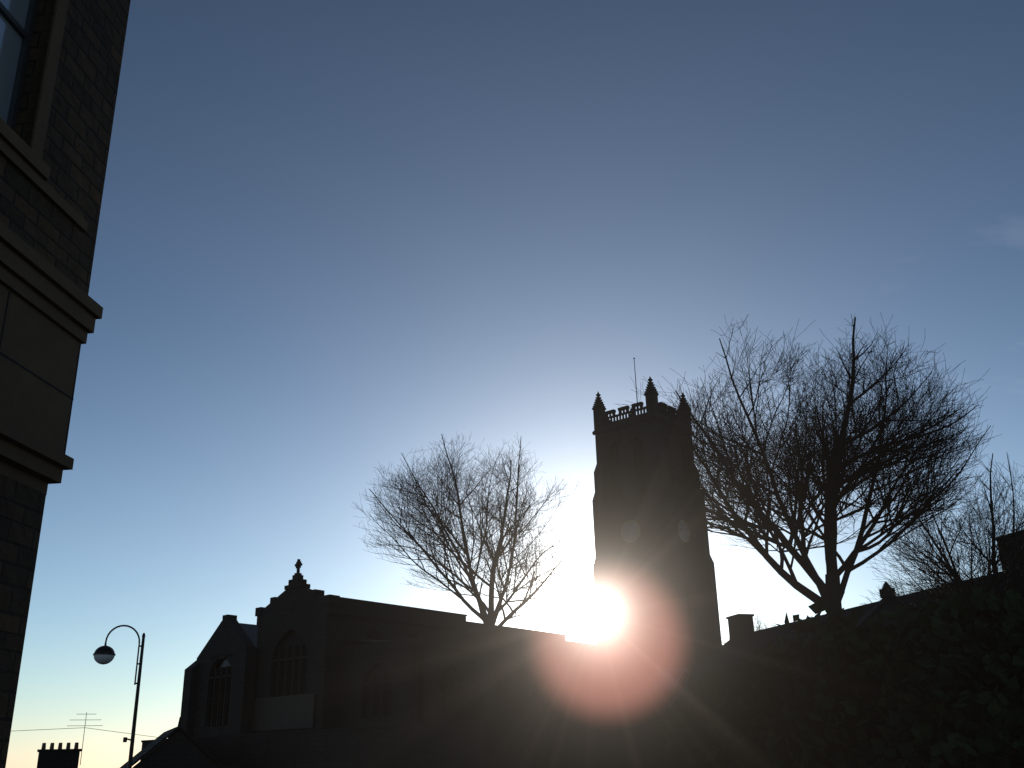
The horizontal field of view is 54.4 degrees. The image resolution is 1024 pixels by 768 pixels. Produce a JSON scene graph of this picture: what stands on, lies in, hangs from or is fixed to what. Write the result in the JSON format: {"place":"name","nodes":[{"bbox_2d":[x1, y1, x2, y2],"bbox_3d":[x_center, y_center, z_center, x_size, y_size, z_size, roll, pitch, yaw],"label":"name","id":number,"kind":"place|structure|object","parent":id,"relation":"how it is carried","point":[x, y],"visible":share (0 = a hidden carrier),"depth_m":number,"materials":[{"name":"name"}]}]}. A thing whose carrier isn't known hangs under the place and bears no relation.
{"place":"outdoors","nodes":[
{"label":"outdoors","id":0,"kind":"place"},
{"bbox_2d":[140,719,658,767],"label":"churchyard wall","id":1,"kind":"structure","parent":0,"point":[488,743],"depth_m":57.85,"materials":[{"name":"stone"}]},
{"bbox_2d":[180,559,698,736],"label":"church","id":2,"kind":"structure","parent":0,"point":[300,655],"depth_m":70.10,"materials":[{"name":"stone"}]},
{"bbox_2d":[6,0,1023,767],"label":"sky","id":3,"kind":"structure","parent":0,"point":[336,239],"materials":[{"name":"blue"}]},
{"bbox_2d":[592,358,721,666],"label":"church tower","id":4,"kind":"structure","parent":0,"point":[654,579],"depth_m":106.66,"materials":[{"name":"black stone"}]},
{"bbox_3d":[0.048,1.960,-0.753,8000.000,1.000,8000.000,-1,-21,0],"label":"ground","id":5,"kind":"structure","parent":0,"visible":0},
{"bbox_2d":[0,0,130,767],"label":"corner building","id":6,"kind":"structure","parent":5,"relation":"on","point":[60,64],"depth_m":11.41,"materials":[{"name":"stone"}]},
{"bbox_2d":[93,625,145,767],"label":"street lamp","id":7,"kind":"object","parent":5,"relation":"on","point":[104,654],"visible":1,"depth_m":34.00,"materials":[{"name":"black metal"}]},
{"bbox_2d":[18,712,238,767],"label":"terrace houses","id":8,"kind":"structure","parent":5,"relation":"on","point":[180,747],"depth_m":58.72,"materials":[{"name":"stone"}]},
{"bbox_2d":[355,433,588,718],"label":"tree","id":9,"kind":"object","parent":5,"relation":"on","point":[489,619],"visible":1,"depth_m":61.85,"materials":[{"name":"brown plant"}]},
{"bbox_2d":[644,670,750,767],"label":"shrub","id":10,"kind":"object","parent":5,"relation":"on","point":[666,743],"visible":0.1,"depth_m":32.81,"materials":[{"name":"green plant"}]},
{"bbox_2d":[679,639,797,767],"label":"shrub","id":11,"kind":"object","parent":5,"relation":"on","point":[716,706],"visible":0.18,"depth_m":30.63,"materials":[{"name":"green plant"}]},
{"bbox_2d":[710,614,780,651],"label":"tree behind roofs","id":12,"kind":"object","parent":5,"relation":"on","point":[758,627],"visible":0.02,"depth_m":94.16,"materials":[{"name":"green plant"}]},
{"bbox_2d":[729,601,872,767],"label":"shrub","id":13,"kind":"object","parent":5,"relation":"on","point":[783,651],"visible":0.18,"depth_m":30.00,"materials":[{"name":"green plant"}]},
{"bbox_2d":[615,313,1001,621],"bbox_3d":[11.143,6.258,36.662,14.186,17.888,13.327,-1,-21,0],"label":"tree","id":14,"kind":"object","parent":5,"relation":"on","point":[836,456],"visible":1,"depth_m":36.40,"materials":[{"name":"brown plant"}]},
{"bbox_2d":[760,606,932,767],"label":"shrub","id":15,"kind":"object","parent":5,"relation":"on","point":[810,731],"visible":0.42,"depth_m":26.21,"materials":[{"name":"green plant"}]},
{"bbox_2d":[676,529,1023,696],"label":"terrace","id":16,"kind":"structure","parent":5,"relation":"on","point":[746,639],"depth_m":65.11,"materials":[{"name":"stone"}]},
{"bbox_2d":[860,567,950,604],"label":"tree behind roofs","id":17,"kind":"object","parent":5,"relation":"on","point":[902,589],"visible":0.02,"depth_m":86.94,"materials":[{"name":"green plant"}]},
{"bbox_2d":[825,599,1021,767],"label":"shrub","id":18,"kind":"object","parent":5,"relation":"on","point":[912,616],"visible":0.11,"depth_m":26.16,"materials":[{"name":"green plant"}]},
{"bbox_2d":[864,452,1023,627],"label":"tree","id":19,"kind":"object","parent":5,"relation":"on","point":[957,583],"visible":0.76,"depth_m":42.83,"materials":[{"name":"brown plant"}]},
{"bbox_2d":[867,586,1023,767],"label":"shrub","id":20,"kind":"object","parent":5,"relation":"on","point":[970,724],"visible":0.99,"depth_m":23.48,"materials":[{"name":"green plant"}]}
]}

